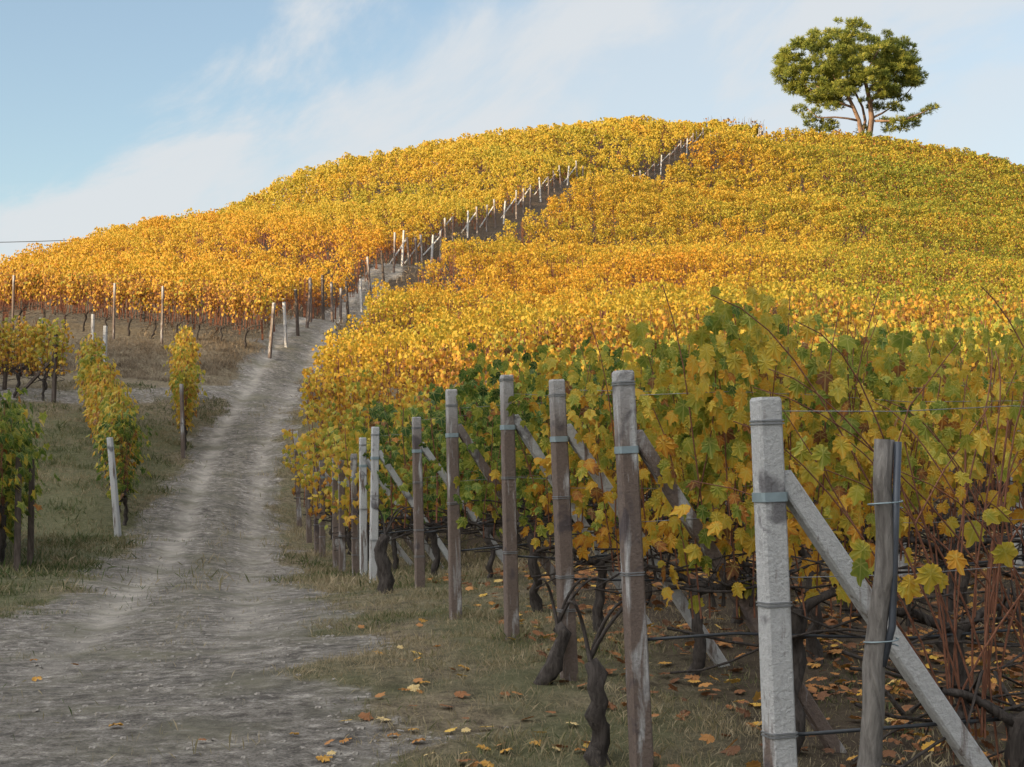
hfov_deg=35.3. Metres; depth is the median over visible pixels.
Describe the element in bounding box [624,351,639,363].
grapevine
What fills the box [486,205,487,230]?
trellis post
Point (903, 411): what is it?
trellis wire
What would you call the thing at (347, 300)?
trellis post
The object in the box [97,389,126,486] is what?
grapevine
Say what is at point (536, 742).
fallen leaf
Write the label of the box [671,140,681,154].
trellis post
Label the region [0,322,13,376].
grapevine
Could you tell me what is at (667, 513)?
grapevine
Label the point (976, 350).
grapevine
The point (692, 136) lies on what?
trellis post
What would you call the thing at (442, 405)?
grapevine
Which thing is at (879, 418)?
grapevine
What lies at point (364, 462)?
trellis post
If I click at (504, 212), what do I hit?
trellis post
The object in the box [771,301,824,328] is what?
grapevine
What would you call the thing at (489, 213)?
trellis post
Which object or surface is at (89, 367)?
grapevine
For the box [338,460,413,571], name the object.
trellis post
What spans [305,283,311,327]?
trellis post
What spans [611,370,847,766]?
trellis post
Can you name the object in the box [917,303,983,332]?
grapevine
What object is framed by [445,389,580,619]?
trellis post
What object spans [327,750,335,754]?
fallen leaf
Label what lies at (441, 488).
grapevine
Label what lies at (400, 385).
grapevine
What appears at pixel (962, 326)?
grapevine
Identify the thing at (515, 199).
trellis post
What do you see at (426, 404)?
grapevine
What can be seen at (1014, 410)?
grapevine
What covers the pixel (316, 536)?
trellis post
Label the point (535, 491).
grapevine
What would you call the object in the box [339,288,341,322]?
trellis post
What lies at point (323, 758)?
fallen leaf
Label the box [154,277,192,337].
grapevine
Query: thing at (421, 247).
trellis post
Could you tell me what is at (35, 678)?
fallen leaf
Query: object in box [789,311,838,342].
grapevine
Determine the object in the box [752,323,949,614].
grapevine
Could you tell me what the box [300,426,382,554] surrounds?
grapevine
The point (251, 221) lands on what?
vineyard rows
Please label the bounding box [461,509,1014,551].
irrigation hose
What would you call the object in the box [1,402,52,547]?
grapevine
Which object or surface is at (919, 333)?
grapevine
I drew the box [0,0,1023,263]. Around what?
sky
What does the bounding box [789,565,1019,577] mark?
trellis wire
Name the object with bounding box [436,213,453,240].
trellis post
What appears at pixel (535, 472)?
grapevine
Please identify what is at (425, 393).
grapevine
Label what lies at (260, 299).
grapevine
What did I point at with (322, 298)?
trellis post
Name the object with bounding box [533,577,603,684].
vine stump
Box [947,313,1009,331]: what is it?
grapevine
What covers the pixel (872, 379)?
grapevine
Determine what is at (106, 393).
grapevine
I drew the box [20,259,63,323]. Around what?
grapevine
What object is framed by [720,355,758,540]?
grapevine
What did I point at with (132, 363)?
dry grass
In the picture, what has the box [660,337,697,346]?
grapevine
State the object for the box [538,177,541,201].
trellis post
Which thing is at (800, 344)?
grapevine
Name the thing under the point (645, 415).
grapevine
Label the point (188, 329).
grapevine
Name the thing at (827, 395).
trellis wire
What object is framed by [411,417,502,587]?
trellis post
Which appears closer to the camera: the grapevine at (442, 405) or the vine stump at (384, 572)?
the vine stump at (384, 572)
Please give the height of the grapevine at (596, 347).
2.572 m
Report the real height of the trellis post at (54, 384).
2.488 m
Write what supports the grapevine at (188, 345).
on the ground at (396, 679)
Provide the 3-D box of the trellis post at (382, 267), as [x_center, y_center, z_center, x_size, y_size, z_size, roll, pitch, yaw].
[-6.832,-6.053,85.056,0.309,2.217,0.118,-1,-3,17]
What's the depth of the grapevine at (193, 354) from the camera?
44.68 m
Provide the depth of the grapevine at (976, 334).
28.00 m
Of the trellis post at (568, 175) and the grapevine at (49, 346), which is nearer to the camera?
the grapevine at (49, 346)
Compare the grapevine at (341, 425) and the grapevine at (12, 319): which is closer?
the grapevine at (341, 425)
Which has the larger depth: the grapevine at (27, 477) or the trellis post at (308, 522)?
the trellis post at (308, 522)
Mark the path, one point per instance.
(218, 392)
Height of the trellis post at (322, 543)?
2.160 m
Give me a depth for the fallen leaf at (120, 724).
9.03 m
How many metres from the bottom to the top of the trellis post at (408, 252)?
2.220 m
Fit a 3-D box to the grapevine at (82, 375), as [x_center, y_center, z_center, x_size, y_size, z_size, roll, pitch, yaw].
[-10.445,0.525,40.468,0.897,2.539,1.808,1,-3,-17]
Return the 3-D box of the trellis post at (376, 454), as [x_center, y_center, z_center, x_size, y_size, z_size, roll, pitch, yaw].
[-1.144,1.747,20.551,1.394,2.376,0.116,1,-3,-19]
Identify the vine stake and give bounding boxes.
[857,439,902,766]
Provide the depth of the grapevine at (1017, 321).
13.49 m
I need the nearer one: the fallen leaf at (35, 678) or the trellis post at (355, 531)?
the fallen leaf at (35, 678)
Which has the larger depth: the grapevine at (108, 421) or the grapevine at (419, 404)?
the grapevine at (108, 421)
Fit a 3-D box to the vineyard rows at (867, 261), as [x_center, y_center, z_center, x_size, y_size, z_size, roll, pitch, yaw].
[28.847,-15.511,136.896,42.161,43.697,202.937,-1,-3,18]
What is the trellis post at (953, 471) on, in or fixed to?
on the ground at (396, 679)
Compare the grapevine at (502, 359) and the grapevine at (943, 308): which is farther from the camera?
the grapevine at (943, 308)
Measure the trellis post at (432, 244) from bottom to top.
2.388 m
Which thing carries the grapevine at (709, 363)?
on the ground at (396, 679)
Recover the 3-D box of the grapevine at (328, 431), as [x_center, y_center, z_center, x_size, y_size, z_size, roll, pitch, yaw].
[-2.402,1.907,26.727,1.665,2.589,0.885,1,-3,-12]
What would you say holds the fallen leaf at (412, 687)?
on the ground at (396, 679)
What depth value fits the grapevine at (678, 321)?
39.04 m
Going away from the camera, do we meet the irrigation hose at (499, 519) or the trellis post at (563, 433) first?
the trellis post at (563, 433)
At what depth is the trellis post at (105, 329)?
47.59 m
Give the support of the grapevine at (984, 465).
on the ground at (396, 679)
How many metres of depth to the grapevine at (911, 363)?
19.37 m
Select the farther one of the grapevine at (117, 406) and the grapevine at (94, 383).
the grapevine at (94, 383)
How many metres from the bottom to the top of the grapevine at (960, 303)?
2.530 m
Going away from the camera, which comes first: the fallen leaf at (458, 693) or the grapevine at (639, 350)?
the fallen leaf at (458, 693)
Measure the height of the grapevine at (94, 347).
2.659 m
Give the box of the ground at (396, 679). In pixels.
[0,137,1023,766]
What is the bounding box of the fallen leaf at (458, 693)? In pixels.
[454,691,470,697]
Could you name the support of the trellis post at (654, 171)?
on the ground at (396, 679)
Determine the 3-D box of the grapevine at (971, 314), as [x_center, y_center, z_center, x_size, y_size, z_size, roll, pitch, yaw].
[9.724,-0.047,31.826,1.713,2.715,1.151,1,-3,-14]
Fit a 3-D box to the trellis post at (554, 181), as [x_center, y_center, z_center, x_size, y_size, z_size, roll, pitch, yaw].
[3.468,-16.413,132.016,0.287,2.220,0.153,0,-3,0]
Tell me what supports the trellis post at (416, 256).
on the dirt track
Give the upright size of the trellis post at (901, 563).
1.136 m
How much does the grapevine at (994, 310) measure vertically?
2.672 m
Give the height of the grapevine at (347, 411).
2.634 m
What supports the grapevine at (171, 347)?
on the ground at (396, 679)
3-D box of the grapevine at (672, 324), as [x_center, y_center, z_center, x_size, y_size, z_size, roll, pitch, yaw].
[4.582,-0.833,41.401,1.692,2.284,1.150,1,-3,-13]
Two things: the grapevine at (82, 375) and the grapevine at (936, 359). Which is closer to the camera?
the grapevine at (936, 359)
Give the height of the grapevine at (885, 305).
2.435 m
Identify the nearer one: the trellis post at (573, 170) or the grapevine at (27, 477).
the grapevine at (27, 477)
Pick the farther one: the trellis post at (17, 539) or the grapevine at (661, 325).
the grapevine at (661, 325)
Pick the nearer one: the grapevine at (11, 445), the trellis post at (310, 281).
the grapevine at (11, 445)
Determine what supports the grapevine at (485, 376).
on the ground at (396, 679)
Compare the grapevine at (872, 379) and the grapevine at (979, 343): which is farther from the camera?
the grapevine at (979, 343)
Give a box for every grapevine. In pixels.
[0,263,42,325]
[0,266,19,318]
[0,315,20,368]
[0,315,43,397]
[0,321,44,387]
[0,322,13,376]
[0,387,49,554]
[0,403,41,517]
[0,412,60,567]
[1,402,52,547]
[2,419,56,532]
[3,412,45,460]
[15,316,74,389]
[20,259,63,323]
[21,317,71,400]
[21,429,38,512]
[23,444,38,508]
[43,272,79,328]
[57,269,104,331]
[72,332,106,404]
[73,348,109,424]
[74,337,95,396]
[78,343,107,431]
[78,355,116,421]
[79,358,121,432]
[83,363,113,462]
[84,365,121,470]
[86,388,139,477]
[88,273,129,333]
[90,373,131,476]
[92,379,128,464]
[93,407,157,525]
[94,402,150,512]
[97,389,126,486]
[111,273,150,335]
[129,274,175,338]
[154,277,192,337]
[163,334,201,375]
[165,364,207,449]
[168,337,201,391]
[168,344,198,433]
[168,361,205,425]
[169,346,198,408]
[170,281,216,340]
[170,329,196,356]
[172,325,197,368]
[172,341,200,394]
[203,277,244,341]
[226,280,268,347]
[281,424,352,503]
[291,424,348,540]
[296,442,358,547]
[298,393,371,445]
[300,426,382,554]
[302,366,371,436]
[316,421,408,561]
[321,429,424,550]
[334,407,403,440]
[339,416,435,571]
[343,408,425,458]
[346,365,418,416]
[350,381,422,427]
[359,399,473,549]
[365,404,491,576]
[376,398,427,426]
[382,424,428,542]
[393,390,444,425]
[393,404,475,560]
[397,342,459,406]
[397,411,500,540]
[399,373,467,417]
[404,393,465,407]
[414,382,550,577]
[421,386,444,411]
[422,387,472,417]
[433,402,488,526]
[438,410,530,557]
[442,343,640,612]
[446,340,510,386]
[449,377,553,538]
[451,350,506,401]
[456,361,531,404]
[471,471,551,549]
[474,372,513,396]
[486,325,552,379]
[492,336,731,636]
[493,352,561,379]
[505,362,554,381]
[515,369,615,568]
[523,347,605,388]
[533,407,610,550]
[535,315,592,360]
[539,321,808,674]
[542,336,724,605]
[544,337,611,362]
[548,354,643,373]
[550,348,617,370]
[573,312,639,351]
[582,361,725,559]
[584,342,649,370]
[592,318,648,361]
[596,336,654,369]
[618,345,653,364]
[621,304,684,347]
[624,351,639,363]
[625,284,944,755]
[636,307,700,358]
[638,343,828,623]
[642,327,695,351]
[656,348,833,577]
[658,307,714,348]
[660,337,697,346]
[675,317,735,346]
[675,322,745,347]
[691,286,1023,766]
[702,299,757,331]
[704,305,950,663]
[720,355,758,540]
[734,321,802,351]
[750,300,798,326]
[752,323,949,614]
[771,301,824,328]
[781,359,827,502]
[783,285,846,342]
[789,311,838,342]
[793,319,867,344]
[794,335,836,356]
[796,300,865,335]
[797,333,1023,724]
[797,358,919,529]
[798,331,853,353]
[808,334,898,426]
[810,313,876,339]
[815,293,868,330]
[820,298,881,322]
[826,320,1023,609]
[828,334,1023,654]
[835,305,904,337]
[844,309,929,338]
[857,300,918,325]
[867,291,926,321]
[867,314,924,342]
[869,350,940,491]
[874,300,946,332]
[879,328,1017,572]
[887,333,964,356]
[890,313,968,342]
[893,349,980,445]
[894,297,949,324]
[894,311,966,333]
[903,321,964,349]
[908,291,964,323]
[916,326,1023,618]
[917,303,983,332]
[928,304,987,326]
[929,320,991,331]
[930,320,991,338]
[938,325,995,347]
[940,291,997,322]
[941,333,1023,529]
[942,361,1023,523]
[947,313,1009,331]
[951,335,1000,366]
[954,322,1001,360]
[956,353,994,504]
[957,341,995,485]
[959,328,1002,362]
[963,311,1008,337]
[965,316,1023,359]
[967,335,1023,599]
[968,317,1023,550]
[970,291,1023,330]
[974,316,1022,331]
[986,298,1023,330]
[990,318,1023,348]
[996,402,1023,523]
[1014,303,1023,326]
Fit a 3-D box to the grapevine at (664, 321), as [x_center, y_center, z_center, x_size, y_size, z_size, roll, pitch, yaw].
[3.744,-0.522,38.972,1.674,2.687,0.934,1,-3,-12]
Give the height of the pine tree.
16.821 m
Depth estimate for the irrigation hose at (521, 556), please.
12.41 m
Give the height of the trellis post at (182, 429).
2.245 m
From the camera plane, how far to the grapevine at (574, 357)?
27.68 m
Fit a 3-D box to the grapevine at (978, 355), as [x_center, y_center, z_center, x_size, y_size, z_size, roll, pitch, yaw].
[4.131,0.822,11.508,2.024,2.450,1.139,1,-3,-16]
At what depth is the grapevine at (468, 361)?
37.69 m
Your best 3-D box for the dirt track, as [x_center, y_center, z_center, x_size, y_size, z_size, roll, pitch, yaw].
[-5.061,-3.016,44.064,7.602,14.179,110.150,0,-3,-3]
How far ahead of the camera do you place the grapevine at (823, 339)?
22.15 m
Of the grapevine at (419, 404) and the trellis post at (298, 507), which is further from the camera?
the trellis post at (298, 507)
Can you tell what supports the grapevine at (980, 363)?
on the ground at (396, 679)
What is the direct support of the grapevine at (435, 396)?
on the ground at (396, 679)
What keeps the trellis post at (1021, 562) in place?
on the ground at (396, 679)
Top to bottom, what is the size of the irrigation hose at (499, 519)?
0.801 m
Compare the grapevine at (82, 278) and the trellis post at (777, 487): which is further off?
the grapevine at (82, 278)
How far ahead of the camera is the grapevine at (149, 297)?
59.49 m
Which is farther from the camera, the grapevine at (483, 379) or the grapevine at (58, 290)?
the grapevine at (58, 290)
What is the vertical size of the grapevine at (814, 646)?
2.601 m
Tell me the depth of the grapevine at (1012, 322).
26.68 m
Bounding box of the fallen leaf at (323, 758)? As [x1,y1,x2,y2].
[315,755,332,761]
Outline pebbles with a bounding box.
[0,556,506,766]
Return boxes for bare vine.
[722,116,735,125]
[754,121,766,134]
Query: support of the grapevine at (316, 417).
on the ground at (396, 679)
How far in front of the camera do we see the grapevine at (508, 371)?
30.48 m
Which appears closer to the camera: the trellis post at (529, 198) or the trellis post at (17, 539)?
the trellis post at (17, 539)
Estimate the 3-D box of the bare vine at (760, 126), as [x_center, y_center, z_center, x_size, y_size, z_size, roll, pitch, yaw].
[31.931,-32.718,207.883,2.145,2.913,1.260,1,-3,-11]
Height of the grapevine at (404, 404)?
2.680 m
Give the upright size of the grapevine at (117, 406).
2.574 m
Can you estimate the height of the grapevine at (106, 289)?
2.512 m
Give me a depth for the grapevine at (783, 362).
18.88 m
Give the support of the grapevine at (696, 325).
on the ground at (396, 679)
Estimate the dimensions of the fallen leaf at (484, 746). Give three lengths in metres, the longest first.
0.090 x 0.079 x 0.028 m
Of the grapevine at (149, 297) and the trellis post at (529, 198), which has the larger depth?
the trellis post at (529, 198)
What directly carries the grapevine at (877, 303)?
on the ground at (396, 679)
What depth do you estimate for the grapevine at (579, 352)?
14.46 m
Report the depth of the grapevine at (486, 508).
22.63 m
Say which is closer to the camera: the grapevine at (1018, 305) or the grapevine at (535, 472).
the grapevine at (535, 472)
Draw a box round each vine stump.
[374,507,413,593]
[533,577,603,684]
[566,600,648,766]
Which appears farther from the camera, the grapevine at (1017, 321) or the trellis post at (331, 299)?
the trellis post at (331, 299)
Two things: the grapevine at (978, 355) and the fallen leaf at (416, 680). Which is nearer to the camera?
the fallen leaf at (416, 680)
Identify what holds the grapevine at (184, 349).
on the ground at (396, 679)
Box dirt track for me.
[0,263,434,766]
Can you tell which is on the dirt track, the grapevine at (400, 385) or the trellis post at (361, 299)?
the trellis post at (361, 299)
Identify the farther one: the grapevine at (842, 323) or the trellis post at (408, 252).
the trellis post at (408, 252)
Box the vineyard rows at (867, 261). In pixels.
[299,126,1023,426]
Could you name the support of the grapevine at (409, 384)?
on the ground at (396, 679)
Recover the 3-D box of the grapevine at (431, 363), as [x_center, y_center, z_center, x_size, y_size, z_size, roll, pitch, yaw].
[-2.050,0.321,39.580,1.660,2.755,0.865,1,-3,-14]
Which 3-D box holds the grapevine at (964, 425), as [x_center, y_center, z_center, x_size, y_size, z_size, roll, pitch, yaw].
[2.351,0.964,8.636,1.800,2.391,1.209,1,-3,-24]
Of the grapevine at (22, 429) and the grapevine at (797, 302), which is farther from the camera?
the grapevine at (797, 302)
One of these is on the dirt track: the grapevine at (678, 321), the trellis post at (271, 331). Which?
the trellis post at (271, 331)
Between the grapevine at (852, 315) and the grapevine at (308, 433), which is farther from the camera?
the grapevine at (852, 315)
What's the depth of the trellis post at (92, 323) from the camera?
54.13 m
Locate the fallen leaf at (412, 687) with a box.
[407,684,419,691]
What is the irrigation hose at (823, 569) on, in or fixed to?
attached to the trellis post at (563, 433)
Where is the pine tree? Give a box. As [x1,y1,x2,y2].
[769,16,940,147]
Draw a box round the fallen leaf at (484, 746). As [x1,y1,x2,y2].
[476,744,490,749]
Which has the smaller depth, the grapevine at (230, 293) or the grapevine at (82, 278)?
the grapevine at (230, 293)
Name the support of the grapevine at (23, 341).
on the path
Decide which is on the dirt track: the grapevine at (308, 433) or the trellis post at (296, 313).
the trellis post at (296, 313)
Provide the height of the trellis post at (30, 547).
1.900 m
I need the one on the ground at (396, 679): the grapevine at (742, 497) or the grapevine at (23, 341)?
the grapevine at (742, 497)
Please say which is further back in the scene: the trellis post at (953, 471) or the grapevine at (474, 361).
the grapevine at (474, 361)
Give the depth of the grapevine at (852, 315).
37.90 m
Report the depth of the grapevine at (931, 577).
6.34 m
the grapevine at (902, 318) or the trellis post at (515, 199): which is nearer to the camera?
the grapevine at (902, 318)
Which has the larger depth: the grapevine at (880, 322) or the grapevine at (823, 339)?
the grapevine at (880, 322)
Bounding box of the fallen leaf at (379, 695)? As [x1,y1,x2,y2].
[375,692,384,697]
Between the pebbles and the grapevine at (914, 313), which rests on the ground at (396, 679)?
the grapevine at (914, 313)
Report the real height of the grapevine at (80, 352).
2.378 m
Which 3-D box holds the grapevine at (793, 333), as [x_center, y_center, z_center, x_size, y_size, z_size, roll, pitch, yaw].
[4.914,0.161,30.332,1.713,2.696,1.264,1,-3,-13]
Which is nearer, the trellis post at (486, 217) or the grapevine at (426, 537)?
the grapevine at (426, 537)
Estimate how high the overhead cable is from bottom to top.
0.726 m
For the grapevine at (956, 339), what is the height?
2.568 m
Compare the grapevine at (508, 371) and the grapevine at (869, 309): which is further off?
the grapevine at (869, 309)
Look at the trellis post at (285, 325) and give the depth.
59.92 m
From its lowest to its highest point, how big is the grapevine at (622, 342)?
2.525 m
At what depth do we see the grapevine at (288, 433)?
34.35 m
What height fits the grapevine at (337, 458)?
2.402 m
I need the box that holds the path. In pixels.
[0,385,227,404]
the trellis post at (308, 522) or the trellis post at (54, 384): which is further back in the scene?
the trellis post at (54, 384)
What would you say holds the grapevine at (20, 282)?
on the ground at (396, 679)
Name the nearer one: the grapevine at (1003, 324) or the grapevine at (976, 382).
the grapevine at (976, 382)
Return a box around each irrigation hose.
[367,491,650,533]
[378,500,647,534]
[424,479,1010,532]
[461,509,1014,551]
[518,530,1023,559]
[574,557,1022,581]
[648,629,1023,640]
[797,717,1000,736]
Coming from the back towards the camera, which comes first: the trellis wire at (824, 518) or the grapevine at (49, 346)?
the grapevine at (49, 346)
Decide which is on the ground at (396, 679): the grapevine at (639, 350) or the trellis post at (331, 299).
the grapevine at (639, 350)
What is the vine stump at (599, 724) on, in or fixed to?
on the ground at (396, 679)
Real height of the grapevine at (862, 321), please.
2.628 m
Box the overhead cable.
[0,240,66,242]
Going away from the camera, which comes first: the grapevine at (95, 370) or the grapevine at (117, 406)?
the grapevine at (117, 406)
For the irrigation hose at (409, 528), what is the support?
hanging from the grapevine at (486, 508)
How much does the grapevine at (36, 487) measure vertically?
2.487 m
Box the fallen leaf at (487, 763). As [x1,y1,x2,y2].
[481,760,493,766]
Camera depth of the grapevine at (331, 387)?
38.91 m
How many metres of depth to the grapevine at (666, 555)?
18.39 m
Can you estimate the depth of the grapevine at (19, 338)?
48.33 m
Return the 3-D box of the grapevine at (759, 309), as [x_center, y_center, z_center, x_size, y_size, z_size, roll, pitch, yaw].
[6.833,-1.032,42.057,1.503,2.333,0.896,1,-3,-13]
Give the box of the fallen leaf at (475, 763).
[469,761,481,766]
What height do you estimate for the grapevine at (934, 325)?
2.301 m
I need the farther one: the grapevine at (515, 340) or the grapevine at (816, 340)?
the grapevine at (515, 340)
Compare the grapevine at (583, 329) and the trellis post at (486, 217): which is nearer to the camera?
the grapevine at (583, 329)
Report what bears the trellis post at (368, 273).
on the dirt track
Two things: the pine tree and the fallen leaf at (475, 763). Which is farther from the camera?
the pine tree
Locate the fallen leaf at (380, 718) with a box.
[376,716,390,720]
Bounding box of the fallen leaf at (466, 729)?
[461,727,470,731]
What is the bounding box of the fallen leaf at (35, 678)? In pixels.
[32,676,42,680]
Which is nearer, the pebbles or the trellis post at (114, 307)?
the pebbles
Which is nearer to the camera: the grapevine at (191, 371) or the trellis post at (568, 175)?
the grapevine at (191, 371)
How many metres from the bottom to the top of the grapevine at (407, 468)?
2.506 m
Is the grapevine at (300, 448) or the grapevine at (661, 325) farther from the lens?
the grapevine at (661, 325)
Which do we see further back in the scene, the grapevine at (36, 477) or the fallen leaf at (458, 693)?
the grapevine at (36, 477)
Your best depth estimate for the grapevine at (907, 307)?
40.75 m
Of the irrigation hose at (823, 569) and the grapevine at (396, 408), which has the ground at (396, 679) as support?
the grapevine at (396, 408)
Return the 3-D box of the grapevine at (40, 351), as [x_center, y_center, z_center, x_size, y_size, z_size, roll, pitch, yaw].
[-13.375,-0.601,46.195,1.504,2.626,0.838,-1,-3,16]
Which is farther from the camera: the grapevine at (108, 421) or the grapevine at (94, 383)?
the grapevine at (94, 383)
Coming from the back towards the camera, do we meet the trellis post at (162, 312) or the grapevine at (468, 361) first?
the trellis post at (162, 312)
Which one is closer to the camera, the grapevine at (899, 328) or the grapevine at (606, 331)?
the grapevine at (899, 328)
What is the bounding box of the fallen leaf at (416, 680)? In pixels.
[413,678,422,682]
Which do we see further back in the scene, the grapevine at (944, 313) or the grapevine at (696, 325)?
the grapevine at (944, 313)
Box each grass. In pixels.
[0,227,531,399]
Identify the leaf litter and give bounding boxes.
[427,522,1023,766]
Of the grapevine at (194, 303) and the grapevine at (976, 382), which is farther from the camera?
the grapevine at (194, 303)
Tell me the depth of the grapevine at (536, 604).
14.15 m
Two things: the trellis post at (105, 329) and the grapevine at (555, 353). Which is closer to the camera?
the grapevine at (555, 353)
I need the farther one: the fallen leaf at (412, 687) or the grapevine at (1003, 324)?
the grapevine at (1003, 324)
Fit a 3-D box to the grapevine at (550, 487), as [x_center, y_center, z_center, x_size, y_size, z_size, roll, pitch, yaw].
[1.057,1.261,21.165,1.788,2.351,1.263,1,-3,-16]
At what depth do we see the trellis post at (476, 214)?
111.19 m
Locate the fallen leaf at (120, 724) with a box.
[109,722,122,726]
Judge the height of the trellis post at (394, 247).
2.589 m
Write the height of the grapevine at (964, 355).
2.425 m
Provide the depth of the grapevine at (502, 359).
37.82 m
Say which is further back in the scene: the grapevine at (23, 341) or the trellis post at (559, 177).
the trellis post at (559, 177)
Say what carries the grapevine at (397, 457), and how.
on the ground at (396, 679)
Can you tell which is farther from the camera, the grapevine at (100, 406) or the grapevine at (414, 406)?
the grapevine at (100, 406)
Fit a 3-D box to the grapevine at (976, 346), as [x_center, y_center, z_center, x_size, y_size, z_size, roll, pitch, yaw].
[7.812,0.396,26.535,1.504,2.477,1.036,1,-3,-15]
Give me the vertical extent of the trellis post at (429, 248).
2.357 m
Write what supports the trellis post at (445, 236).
on the ground at (396, 679)
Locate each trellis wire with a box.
[597,382,1015,391]
[642,517,1022,522]
[646,391,1021,401]
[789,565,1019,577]
[801,405,1023,411]
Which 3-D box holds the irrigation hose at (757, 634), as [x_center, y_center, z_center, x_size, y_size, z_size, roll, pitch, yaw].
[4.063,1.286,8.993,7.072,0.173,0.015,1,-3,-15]
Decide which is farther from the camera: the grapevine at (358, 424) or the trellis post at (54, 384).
the trellis post at (54, 384)
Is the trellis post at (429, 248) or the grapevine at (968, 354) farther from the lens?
the trellis post at (429, 248)
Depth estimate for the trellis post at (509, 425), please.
12.24 m
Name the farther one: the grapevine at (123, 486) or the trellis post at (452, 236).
the trellis post at (452, 236)
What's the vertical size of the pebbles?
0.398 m
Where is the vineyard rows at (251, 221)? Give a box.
[0,114,758,339]
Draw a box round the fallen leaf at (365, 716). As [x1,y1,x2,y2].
[358,712,373,720]
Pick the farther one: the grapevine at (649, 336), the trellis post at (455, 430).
the grapevine at (649, 336)
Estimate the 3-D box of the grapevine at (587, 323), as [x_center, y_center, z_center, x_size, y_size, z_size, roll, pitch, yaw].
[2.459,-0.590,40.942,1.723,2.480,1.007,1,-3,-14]
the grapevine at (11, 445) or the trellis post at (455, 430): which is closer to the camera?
the trellis post at (455, 430)
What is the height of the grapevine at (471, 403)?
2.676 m
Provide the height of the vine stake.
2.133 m
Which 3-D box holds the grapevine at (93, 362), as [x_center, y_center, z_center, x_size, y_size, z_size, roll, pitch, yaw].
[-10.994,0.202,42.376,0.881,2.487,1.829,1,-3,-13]
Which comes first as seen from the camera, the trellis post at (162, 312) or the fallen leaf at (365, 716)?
the fallen leaf at (365, 716)
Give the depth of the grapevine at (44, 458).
28.15 m
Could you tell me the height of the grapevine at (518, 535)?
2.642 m
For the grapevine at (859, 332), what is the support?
on the ground at (396, 679)
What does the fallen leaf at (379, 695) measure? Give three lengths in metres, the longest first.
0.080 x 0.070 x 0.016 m
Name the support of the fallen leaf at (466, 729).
on the ground at (396, 679)
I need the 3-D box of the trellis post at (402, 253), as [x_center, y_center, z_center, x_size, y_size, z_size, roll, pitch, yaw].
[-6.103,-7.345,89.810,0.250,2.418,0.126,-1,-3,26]
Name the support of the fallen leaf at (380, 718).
on the dirt track
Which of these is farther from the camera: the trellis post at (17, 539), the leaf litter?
the trellis post at (17, 539)
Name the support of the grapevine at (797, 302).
on the ground at (396, 679)
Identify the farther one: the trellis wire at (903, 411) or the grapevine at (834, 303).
the grapevine at (834, 303)
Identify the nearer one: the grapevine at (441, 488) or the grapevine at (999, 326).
the grapevine at (441, 488)
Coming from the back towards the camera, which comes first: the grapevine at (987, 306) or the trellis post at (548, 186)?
the trellis post at (548, 186)
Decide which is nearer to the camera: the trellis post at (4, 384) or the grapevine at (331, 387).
the grapevine at (331, 387)
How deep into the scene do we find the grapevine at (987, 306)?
41.35 m
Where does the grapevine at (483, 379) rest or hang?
on the ground at (396, 679)
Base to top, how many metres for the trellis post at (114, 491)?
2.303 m
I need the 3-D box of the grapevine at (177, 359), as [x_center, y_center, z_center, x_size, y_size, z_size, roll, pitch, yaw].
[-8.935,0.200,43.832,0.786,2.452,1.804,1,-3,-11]
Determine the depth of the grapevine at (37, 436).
25.66 m
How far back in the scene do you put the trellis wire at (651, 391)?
10.65 m
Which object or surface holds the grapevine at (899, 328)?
on the ground at (396, 679)
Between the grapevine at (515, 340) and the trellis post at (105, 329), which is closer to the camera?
the grapevine at (515, 340)
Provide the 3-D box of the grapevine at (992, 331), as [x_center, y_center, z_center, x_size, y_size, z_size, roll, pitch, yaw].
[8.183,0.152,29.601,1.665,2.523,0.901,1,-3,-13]
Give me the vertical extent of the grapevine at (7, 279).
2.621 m
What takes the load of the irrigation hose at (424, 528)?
hanging from the trellis post at (418, 530)
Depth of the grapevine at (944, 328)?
31.32 m
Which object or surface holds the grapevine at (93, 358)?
on the ground at (396, 679)
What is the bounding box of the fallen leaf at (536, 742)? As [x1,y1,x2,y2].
[529,739,540,745]
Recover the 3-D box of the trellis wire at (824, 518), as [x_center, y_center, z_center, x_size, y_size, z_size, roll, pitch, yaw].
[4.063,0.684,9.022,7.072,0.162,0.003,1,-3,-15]
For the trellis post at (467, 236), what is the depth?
108.87 m
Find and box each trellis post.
[2,341,7,389]
[11,275,14,329]
[14,457,21,570]
[15,329,58,402]
[27,460,34,566]
[91,314,94,340]
[102,326,107,361]
[107,437,121,536]
[112,283,115,339]
[160,286,163,343]
[179,384,184,457]
[268,303,275,357]
[282,298,287,346]
[293,431,302,526]
[294,289,299,335]
[304,450,346,542]
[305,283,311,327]
[309,278,311,321]
[312,458,369,552]
[318,457,369,557]
[321,275,324,319]
[330,282,333,321]
[332,458,400,567]
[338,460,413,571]
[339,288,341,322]
[345,281,349,320]
[350,454,428,576]
[359,279,362,311]
[359,437,443,576]
[366,257,371,296]
[369,427,447,582]
[380,248,384,281]
[389,235,410,266]
[393,232,395,272]
[401,230,404,266]
[404,235,423,265]
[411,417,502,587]
[414,236,417,266]
[423,231,441,260]
[430,235,433,263]
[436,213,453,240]
[444,218,446,249]
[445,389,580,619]
[461,207,478,234]
[466,211,468,237]
[479,199,496,227]
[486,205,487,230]
[499,375,654,639]
[501,190,516,218]
[503,201,505,223]
[517,185,530,207]
[534,176,549,196]
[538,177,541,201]
[546,165,561,187]
[548,379,729,680]
[553,170,555,191]
[564,161,577,181]
[567,166,569,184]
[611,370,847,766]
[643,161,655,179]
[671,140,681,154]
[682,133,693,149]
[749,397,992,766]
[898,514,911,576]
[945,374,958,577]
[1011,375,1023,573]

